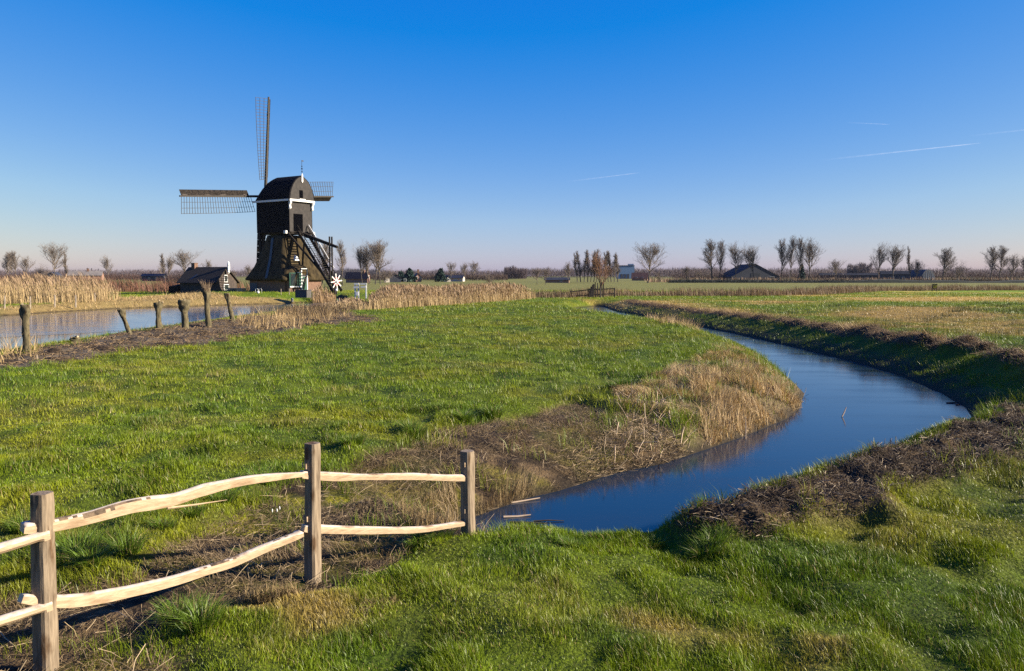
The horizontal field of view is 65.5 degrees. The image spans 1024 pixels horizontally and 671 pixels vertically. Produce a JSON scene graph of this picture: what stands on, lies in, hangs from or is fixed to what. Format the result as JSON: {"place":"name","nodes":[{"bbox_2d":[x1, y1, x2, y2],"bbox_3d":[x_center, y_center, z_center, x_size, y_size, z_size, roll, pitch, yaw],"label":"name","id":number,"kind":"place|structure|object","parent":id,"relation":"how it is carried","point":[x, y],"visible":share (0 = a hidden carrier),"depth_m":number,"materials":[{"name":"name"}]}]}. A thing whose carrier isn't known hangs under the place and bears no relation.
{"place":"outdoors","nodes":[
{"label":"outdoors","id":0,"kind":"place"},
{"bbox_2d":[0,298,343,348],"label":"pond water","id":1,"kind":"structure","parent":0,"point":[58,337],"depth_m":48.64,"materials":[{"name":"blue liquid"}]},
{"bbox_2d":[0,303,327,336],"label":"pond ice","id":2,"kind":"structure","parent":1,"relation":"on","point":[71,323],"depth_m":64.95,"materials":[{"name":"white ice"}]},
{"bbox_2d":[0,276,1023,670],"bbox_3d":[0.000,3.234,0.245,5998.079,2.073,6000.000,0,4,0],"label":"meadow","id":3,"kind":"structure","parent":0,"point":[550,480],"depth_m":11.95,"materials":[{"name":"green plant"}]},
{"bbox_2d":[1,253,11,274],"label":"bare tree","id":4,"kind":"object","parent":3,"relation":"on","point":[7,258],"visible":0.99,"depth_m":417.45,"materials":[{"name":"brown plant"}]},
{"bbox_2d":[9,250,18,273],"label":"bare tree","id":5,"kind":"object","parent":3,"relation":"on","point":[14,259],"visible":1,"depth_m":415.00,"materials":[{"name":"brown plant"}]},
{"bbox_2d":[19,303,30,351],"bbox_3d":[-18.610,-0.143,30.580,0.365,2.197,0.407,2,5,25],"label":"pollard willow","id":6,"kind":"object","parent":3,"relation":"on","point":[24,313],"visible":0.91,"depth_m":30.47,"materials":[{"name":"brown plant"}]},
{"bbox_2d":[19,256,34,274],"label":"bare tree","id":7,"kind":"object","parent":3,"relation":"on","point":[24,261],"visible":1,"depth_m":408.19,"materials":[{"name":"brown plant"}]},
{"bbox_2d":[33,266,47,276],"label":"bare tree","id":8,"kind":"object","parent":3,"relation":"on","point":[40,271],"visible":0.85,"depth_m":405.10,"materials":[{"name":"brown plant"}]},
{"bbox_2d":[37,241,69,274],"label":"bare tree","id":9,"kind":"object","parent":3,"relation":"on","point":[54,258],"visible":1,"depth_m":398.86,"materials":[{"name":"brown plant"}]},
{"bbox_2d":[0,271,120,303],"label":"reed bed","id":10,"kind":"object","parent":3,"relation":"on","point":[22,288],"visible":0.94,"depth_m":86.76,"materials":[{"name":"plant"}]},
{"bbox_2d":[67,269,104,280],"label":"farmhouse","id":11,"kind":"object","parent":3,"relation":"on","point":[87,273],"visible":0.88,"depth_m":419.46,"materials":[{"name":"grey tile"}]},
{"bbox_2d":[0,272,182,279],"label":"hedge","id":12,"kind":"object","parent":3,"relation":"on","point":[125,276],"visible":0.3,"depth_m":433.77,"materials":[{"name":"plant"}]},
{"bbox_2d":[100,256,112,273],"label":"bare tree","id":13,"kind":"object","parent":3,"relation":"on","point":[106,265],"visible":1,"depth_m":427.77,"materials":[{"name":"brown plant"}]},
{"bbox_2d":[117,308,131,333],"bbox_3d":[-18.801,-0.511,38.821,0.819,1.684,0.387,0,4,0],"label":"pollard willow","id":14,"kind":"object","parent":3,"relation":"on","point":[122,313],"visible":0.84,"depth_m":38.73,"materials":[{"name":"brown plant"}]},
{"bbox_2d":[0,268,250,276],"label":"wood","id":15,"kind":"object","parent":3,"relation":"on","point":[3,272],"visible":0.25,"depth_m":925.81,"materials":[{"name":"plant"}]},
{"bbox_2d":[12,275,249,292],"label":"red osier","id":16,"kind":"object","parent":3,"relation":"on","point":[126,287],"visible":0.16,"depth_m":138.56,"materials":[{"name":"plant"}]},
{"bbox_2d":[141,274,166,280],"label":"long shed","id":17,"kind":"structure","parent":3,"relation":"on","point":[147,277],"depth_m":379.36,"materials":[{"name":"white paint"}]},
{"bbox_2d":[153,300,163,328],"bbox_3d":[-17.931,-0.795,40.436,0.441,2.005,0.458,2,5,30],"label":"pollard willow","id":18,"kind":"object","parent":3,"relation":"on","point":[158,306],"visible":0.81,"depth_m":40.32,"materials":[{"name":"brown plant"}]},
{"bbox_2d":[158,253,165,273],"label":"bare tree","id":19,"kind":"object","parent":3,"relation":"on","point":[162,264],"visible":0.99,"depth_m":389.21,"materials":[{"name":"brown plant"}]},
{"bbox_2d":[164,255,174,279],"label":"bare tree","id":20,"kind":"object","parent":3,"relation":"on","point":[169,265],"visible":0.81,"depth_m":390.92,"materials":[{"name":"brown plant"}]},
{"bbox_2d":[158,267,184,284],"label":"thicket","id":21,"kind":"object","parent":3,"relation":"on","point":[176,276],"visible":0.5,"depth_m":140.90,"materials":[{"name":"brown plant"}]},
{"bbox_2d":[177,298,189,328],"bbox_3d":[-17.097,-0.913,41.613,0.640,2.063,0.624,0,4,0],"label":"pollard willow","id":22,"kind":"object","parent":3,"relation":"on","point":[184,306],"visible":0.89,"depth_m":41.46,"materials":[{"name":"brown plant"}]},
{"bbox_2d":[168,249,201,271],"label":"bare tree","id":23,"kind":"object","parent":3,"relation":"on","point":[184,260],"visible":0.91,"depth_m":375.95,"materials":[{"name":"brown plant"}]},
{"bbox_2d":[169,261,239,293],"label":"cottage","id":24,"kind":"structure","parent":3,"relation":"on","point":[194,275],"depth_m":125.89,"materials":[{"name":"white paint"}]},
{"bbox_2d":[200,280,211,326],"bbox_3d":[-16.801,-1.575,43.777,0.718,3.056,0.828,-4,6,-42],"label":"pollard willow","id":25,"kind":"object","parent":3,"relation":"on","point":[206,291],"visible":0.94,"depth_m":43.67,"materials":[{"name":"brown plant"}]},
{"bbox_2d":[224,293,235,321],"bbox_3d":[-16.871,-1.447,47.803,0.731,2.191,0.390,0,4,0],"label":"pollard willow","id":26,"kind":"object","parent":3,"relation":"on","point":[229,306],"visible":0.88,"depth_m":47.69,"materials":[{"name":"brown plant"}]},
{"bbox_2d":[0,441,475,670],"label":"split rail fence","id":27,"kind":"object","parent":3,"relation":"on","point":[40,528],"visible":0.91,"depth_m":6.75,"materials":[{"name":"brown wood"}]},
{"bbox_2d":[179,97,342,293],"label":"windmill","id":28,"kind":"object","parent":3,"relation":"on","point":[285,262],"visible":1,"depth_m":116.74,"materials":[{"name":"brown wood"}]},
{"bbox_2d":[289,272,301,286],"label":"window","id":29,"kind":"structure","parent":28,"relation":"in","point":[294,278],"depth_m":115.19,"materials":[{"name":"green paint"}]},
{"bbox_2d":[293,214,302,231],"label":"upper door","id":30,"kind":"structure","parent":28,"relation":"in","point":[298,218],"depth_m":116.80,"materials":[{"name":"black wood"}]},
{"bbox_2d":[302,276,306,289],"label":"front door","id":31,"kind":"structure","parent":28,"relation":"in","point":[304,278],"depth_m":116.74,"materials":[{"name":"green paint"}]},
{"bbox_2d":[295,290,310,297],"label":"planked tub","id":32,"kind":"object","parent":3,"relation":"on","point":[302,293],"visible":1,"depth_m":102.41,"materials":[{"name":"grey wood"}]},
{"bbox_2d":[275,301,357,316],"bbox_3d":[-16.182,-1.908,67.216,6.907,2.192,26.358,-1,4,-12],"label":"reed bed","id":33,"kind":"object","parent":3,"relation":"on","point":[326,308],"visible":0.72,"depth_m":60.90,"materials":[{"name":"plant"}]},
{"bbox_2d":[312,243,328,283],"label":"bare tree","id":34,"kind":"object","parent":3,"relation":"on","point":[326,248],"visible":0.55,"depth_m":261.13,"materials":[{"name":"brown plant"}]},
{"bbox_2d":[310,284,335,302],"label":"reed bed","id":35,"kind":"object","parent":3,"relation":"on","point":[321,295],"visible":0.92,"depth_m":106.47,"materials":[{"name":"plant"}]},
{"bbox_2d":[335,239,346,285],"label":"bare tree","id":36,"kind":"object","parent":3,"relation":"on","point":[342,257],"visible":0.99,"depth_m":214.16,"materials":[{"name":"brown plant"}]},
{"bbox_2d":[320,296,370,309],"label":"reed bed","id":37,"kind":"object","parent":3,"relation":"on","point":[359,304],"visible":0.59,"depth_m":67.64,"materials":[{"name":"plant"}]},
{"bbox_2d":[344,270,370,282],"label":"farmhouse","id":38,"kind":"object","parent":3,"relation":"on","point":[352,277],"visible":0.84,"depth_m":300.21,"materials":[{"name":"grey tile"}]},
{"bbox_2d":[353,283,366,299],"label":"sluice railing","id":39,"kind":"object","parent":3,"relation":"on","point":[355,287],"visible":0.87,"depth_m":105.70,"materials":[{"name":"white paint"}]},
{"bbox_2d":[355,247,365,282],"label":"bare tree","id":40,"kind":"object","parent":3,"relation":"on","point":[362,268],"visible":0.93,"depth_m":258.31,"materials":[{"name":"brown plant"}]},
{"bbox_2d":[335,267,388,278],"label":"wood","id":41,"kind":"object","parent":3,"relation":"on","point":[355,270],"visible":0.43,"depth_m":528.11,"materials":[{"name":"plant"}]},
{"bbox_2d":[353,245,371,283],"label":"bare tree","id":42,"kind":"object","parent":3,"relation":"on","point":[367,260],"visible":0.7,"depth_m":257.35,"materials":[{"name":"brown plant"}]},
{"bbox_2d":[364,240,386,283],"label":"bare tree","id":43,"kind":"object","parent":3,"relation":"on","point":[381,260],"visible":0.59,"depth_m":253.87,"materials":[{"name":"brown plant"}]},
{"bbox_2d":[360,239,391,283],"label":"bare tree","id":44,"kind":"object","parent":3,"relation":"on","point":[377,251],"visible":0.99,"depth_m":250.65,"materials":[{"name":"brown plant"}]},
{"bbox_2d":[378,267,396,282],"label":"bare tree","id":45,"kind":"object","parent":3,"relation":"on","point":[384,277],"visible":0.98,"depth_m":299.43,"materials":[{"name":"brown plant"}]},
{"bbox_2d":[389,273,406,281],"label":"barn","id":46,"kind":"structure","parent":3,"relation":"on","point":[393,278],"depth_m":319.25,"materials":[{"name":"grey stone"}]},
{"bbox_2d":[0,290,805,670],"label":"dead grass","id":47,"kind":"structure","parent":3,"relation":"on","point":[706,382],"depth_m":17.46,"materials":[{"name":"plant"}]},
{"bbox_2d":[402,268,416,281],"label":"conifer","id":48,"kind":"object","parent":3,"relation":"on","point":[409,274],"visible":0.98,"depth_m":327.97,"materials":[{"name":"green plant"}]},
{"bbox_2d":[325,268,503,276],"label":"wood","id":49,"kind":"object","parent":3,"relation":"on","point":[481,272],"visible":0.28,"depth_m":927.46,"materials":[{"name":"plant"}]},
{"bbox_2d":[371,272,507,279],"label":"hedge","id":50,"kind":"object","parent":3,"relation":"on","point":[470,277],"visible":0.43,"depth_m":423.04,"materials":[{"name":"plant"}]},
{"bbox_2d":[434,268,448,281],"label":"conifer","id":51,"kind":"object","parent":3,"relation":"on","point":[440,276],"visible":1,"depth_m":338.06,"materials":[{"name":"green plant"}]},
{"bbox_2d":[445,262,455,275],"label":"bare tree","id":52,"kind":"object","parent":3,"relation":"on","point":[452,266],"visible":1,"depth_m":329.14,"materials":[{"name":"brown plant"}]},
{"bbox_2d":[368,281,535,309],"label":"reed bed","id":53,"kind":"object","parent":3,"relation":"on","point":[401,295],"visible":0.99,"depth_m":80.42,"materials":[{"name":"plant"}]},
{"bbox_2d":[445,275,465,281],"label":"stable","id":54,"kind":"structure","parent":3,"relation":"on","point":[458,278],"depth_m":359.15,"materials":[{"name":"white paint"}]},
{"bbox_2d":[468,261,479,280],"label":"bare tree","id":55,"kind":"object","parent":3,"relation":"on","point":[474,267],"visible":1,"depth_m":423.62,"materials":[{"name":"brown plant"}]},
{"bbox_2d":[0,299,1023,670],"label":"reed litter","id":56,"kind":"object","parent":3,"relation":"on","point":[868,461],"visible":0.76,"depth_m":11.58,"materials":[{"name":"plant"}]},
{"bbox_2d":[504,265,526,278],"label":"wood","id":57,"kind":"object","parent":3,"relation":"on","point":[513,273],"visible":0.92,"depth_m":561.55,"materials":[{"name":"plant"}]},
{"bbox_2d":[539,268,551,283],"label":"bare tree","id":58,"kind":"object","parent":3,"relation":"on","point":[546,272],"visible":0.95,"depth_m":237.48,"materials":[{"name":"brown plant"}]},
{"bbox_2d":[544,277,569,282],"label":"shed","id":59,"kind":"structure","parent":3,"relation":"on","point":[556,279],"depth_m":299.45,"materials":[{"name":"grey paint"}]},
{"bbox_2d":[563,263,574,283],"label":"bare tree","id":60,"kind":"object","parent":3,"relation":"on","point":[567,268],"visible":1,"depth_m":269.24,"materials":[{"name":"brown plant"}]},
{"bbox_2d":[572,253,579,281],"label":"bare tree","id":61,"kind":"object","parent":3,"relation":"on","point":[575,262],"visible":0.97,"depth_m":329.18,"materials":[{"name":"brown plant"}]},
{"bbox_2d":[576,251,583,281],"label":"bare tree","id":62,"kind":"object","parent":3,"relation":"on","point":[579,264],"visible":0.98,"depth_m":331.50,"materials":[{"name":"brown plant"}]},
{"bbox_2d":[582,251,588,281],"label":"bare tree","id":63,"kind":"object","parent":3,"relation":"on","point":[584,264],"visible":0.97,"depth_m":329.25,"materials":[{"name":"brown plant"}]},
{"bbox_2d":[570,288,614,297],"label":"field fence","id":64,"kind":"object","parent":3,"relation":"on","point":[588,289],"visible":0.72,"depth_m":103.73,"materials":[{"name":"wood"}]},
{"bbox_2d":[587,251,613,297],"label":"bare tree","id":65,"kind":"object","parent":3,"relation":"on","point":[598,267],"visible":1,"depth_m":102.21,"materials":[{"name":"brown plant"}]},
{"bbox_2d":[612,253,617,281],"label":"bare tree","id":66,"kind":"object","parent":3,"relation":"on","point":[614,263],"visible":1,"depth_m":329.54,"materials":[{"name":"brown plant"}]},
{"bbox_2d":[516,266,728,277],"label":"wood","id":67,"kind":"object","parent":3,"relation":"on","point":[561,273],"visible":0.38,"depth_m":905.11,"materials":[{"name":"plant"}]},
{"bbox_2d":[616,264,634,278],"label":"factory hall","id":68,"kind":"structure","parent":3,"relation":"on","point":[626,271],"depth_m":615.08,"materials":[{"name":"blue metal"}]},
{"bbox_2d":[631,273,647,280],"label":"farmhouse","id":69,"kind":"object","parent":3,"relation":"on","point":[638,276],"visible":0.9,"depth_m":418.70,"materials":[{"name":"red tile"}]},
{"bbox_2d":[632,241,668,282],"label":"bare tree","id":70,"kind":"object","parent":3,"relation":"on","point":[649,258],"visible":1,"depth_m":287.23,"materials":[{"name":"brown plant"}]},
{"bbox_2d":[683,267,715,278],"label":"bush","id":71,"kind":"object","parent":3,"relation":"on","point":[699,273],"visible":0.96,"depth_m":415.22,"materials":[{"name":"brown plant"}]},
{"bbox_2d":[595,381,808,475],"bbox_3d":[4.899,1.574,19.384,2.702,1.202,12.269,4,6,39],"label":"reed stubble","id":72,"kind":"object","parent":3,"relation":"on","point":[657,402],"visible":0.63,"depth_m":17.14,"materials":[{"name":"beige plant"}]},
{"bbox_2d":[699,239,721,278],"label":"bare tree","id":73,"kind":"object","parent":3,"relation":"on","point":[711,247],"visible":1,"depth_m":396.56,"materials":[{"name":"brown plant"}]},
{"bbox_2d":[715,241,726,278],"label":"bare tree","id":74,"kind":"object","parent":3,"relation":"on","point":[720,248],"visible":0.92,"depth_m":399.67,"materials":[{"name":"brown plant"}]},
{"bbox_2d":[727,240,744,276],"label":"bare tree","id":75,"kind":"object","parent":3,"relation":"on","point":[734,252],"visible":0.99,"depth_m":398.20,"materials":[{"name":"brown plant"}]},
{"bbox_2d":[737,241,760,277],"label":"bare tree","id":76,"kind":"object","parent":3,"relation":"on","point":[749,258],"visible":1,"depth_m":396.17,"materials":[{"name":"brown plant"}]},
{"bbox_2d":[720,264,779,279],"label":"great barn","id":77,"kind":"structure","parent":3,"relation":"on","point":[744,270],"depth_m":428.82,"materials":[{"name":"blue stone"}]},
{"bbox_2d":[669,271,879,279],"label":"hedge","id":78,"kind":"object","parent":3,"relation":"on","point":[716,276],"visible":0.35,"depth_m":442.33,"materials":[{"name":"plant"}]},
{"bbox_2d":[530,283,1023,297],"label":"reed bed","id":79,"kind":"object","parent":3,"relation":"on","point":[831,289],"visible":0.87,"depth_m":115.36,"materials":[{"name":"plant"}]},
{"bbox_2d":[773,238,791,277],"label":"bare tree","id":80,"kind":"object","parent":3,"relation":"on","point":[783,256],"visible":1,"depth_m":392.31,"materials":[{"name":"brown plant"}]},
{"bbox_2d":[786,235,797,278],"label":"bare tree","id":81,"kind":"object","parent":3,"relation":"on","point":[791,249],"visible":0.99,"depth_m":393.92,"materials":[{"name":"brown plant"}]},
{"bbox_2d":[793,235,805,278],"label":"bare tree","id":82,"kind":"object","parent":3,"relation":"on","point":[800,248],"visible":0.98,"depth_m":390.80,"materials":[{"name":"brown plant"}]},
{"bbox_2d":[797,265,805,279],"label":"conifer","id":83,"kind":"object","parent":3,"relation":"on","point":[802,273],"visible":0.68,"depth_m":407.79,"materials":[{"name":"green plant"}]},
{"bbox_2d":[802,238,826,278],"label":"bare tree","id":84,"kind":"object","parent":3,"relation":"on","point":[808,247],"visible":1,"depth_m":388.64,"materials":[{"name":"brown plant"}]},
{"bbox_2d":[644,276,1022,281],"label":"reed bed","id":85,"kind":"object","parent":3,"relation":"on","point":[667,279],"visible":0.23,"depth_m":326.55,"materials":[{"name":"plant"}]},
{"bbox_2d":[827,259,846,278],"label":"bare tree","id":86,"kind":"object","parent":3,"relation":"on","point":[834,266],"visible":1,"depth_m":377.98,"materials":[{"name":"brown plant"}]},
{"bbox_2d":[660,266,1023,277],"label":"wood","id":87,"kind":"object","parent":3,"relation":"on","point":[787,270],"visible":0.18,"depth_m":814.33,"materials":[{"name":"plant"}]},
{"bbox_2d":[666,277,1023,282],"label":"hedge","id":88,"kind":"object","parent":3,"relation":"on","point":[754,280],"visible":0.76,"depth_m":296.82,"materials":[{"name":"plant"}]},
{"bbox_2d":[668,279,1023,282],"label":"dike","id":89,"kind":"structure","parent":3,"relation":"on","point":[905,281],"depth_m":295.36,"materials":[{"name":"green plant"}]},
{"bbox_2d":[819,273,877,279],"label":"long shed","id":90,"kind":"structure","parent":3,"relation":"on","point":[864,275],"depth_m":440.37,"materials":[{"name":"blue stone"}]},
{"bbox_2d":[846,261,872,272],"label":"wood","id":91,"kind":"object","parent":3,"relation":"on","point":[862,268],"visible":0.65,"depth_m":642.57,"materials":[{"name":"plant"}]},
{"bbox_2d":[870,242,890,275],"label":"bare tree","id":92,"kind":"object","parent":3,"relation":"on","point":[880,255],"visible":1,"depth_m":382.57,"materials":[{"name":"brown plant"}]},
{"bbox_2d":[763,300,1023,348],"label":"rushes","id":93,"kind":"object","parent":3,"relation":"on","point":[952,309],"visible":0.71,"depth_m":52.74,"materials":[{"name":"plant"}]},
{"bbox_2d":[879,271,908,279],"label":"long shed","id":94,"kind":"structure","parent":3,"relation":"on","point":[896,274],"depth_m":429.09,"materials":[{"name":"blue stone"}]},
{"bbox_2d":[885,242,905,276],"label":"bare tree","id":95,"kind":"object","parent":3,"relation":"on","point":[895,254],"visible":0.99,"depth_m":380.58,"materials":[{"name":"brown plant"}]},
{"bbox_2d":[905,248,912,273],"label":"bare tree","id":96,"kind":"object","parent":3,"relation":"on","point":[908,259],"visible":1,"depth_m":387.04,"materials":[{"name":"brown plant"}]},
{"bbox_2d":[909,259,928,276],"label":"bare tree","id":97,"kind":"object","parent":3,"relation":"on","point":[917,265],"visible":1,"depth_m":383.97,"materials":[{"name":"brown plant"}]},
{"bbox_2d":[909,269,934,279],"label":"dome shelter","id":98,"kind":"object","parent":3,"relation":"on","point":[926,273],"visible":0.51,"depth_m":424.20,"materials":[{"name":"silver metal"}]},
{"bbox_2d":[931,246,956,278],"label":"bare tree","id":99,"kind":"object","parent":3,"relation":"on","point":[946,254],"visible":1,"depth_m":381.45,"materials":[{"name":"brown plant"}]},
{"bbox_2d":[952,260,970,278],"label":"bare tree","id":100,"kind":"object","parent":3,"relation":"on","point":[957,272],"visible":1,"depth_m":418.12,"materials":[{"name":"brown plant"}]},
{"bbox_2d":[933,270,1023,279],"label":"hedge","id":101,"kind":"object","parent":3,"relation":"on","point":[979,275],"visible":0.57,"depth_m":433.98,"materials":[{"name":"plant"}]},
{"bbox_2d":[982,245,998,278],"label":"bare tree","id":102,"kind":"object","parent":3,"relation":"on","point":[993,258],"visible":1,"depth_m":397.92,"materials":[{"name":"brown plant"}]},
{"bbox_2d":[987,245,1017,278],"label":"bare tree","id":103,"kind":"object","parent":3,"relation":"on","point":[1003,253],"visible":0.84,"depth_m":399.82,"materials":[{"name":"brown plant"}]},
{"bbox_2d":[1005,254,1022,277],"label":"bare tree","id":104,"kind":"object","parent":3,"relation":"on","point":[1014,260],"visible":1,"depth_m":378.44,"materials":[{"name":"brown plant"}]},
{"bbox_2d":[0,0,1023,275],"label":"sky","id":105,"kind":"structure","parent":0,"point":[497,135],"materials":[{"name":"blue"}]},
{"bbox_2d":[475,306,970,533],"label":"river water","id":106,"kind":"structure","parent":0,"point":[882,406],"depth_m":16.77,"materials":[{"name":"blue water"}]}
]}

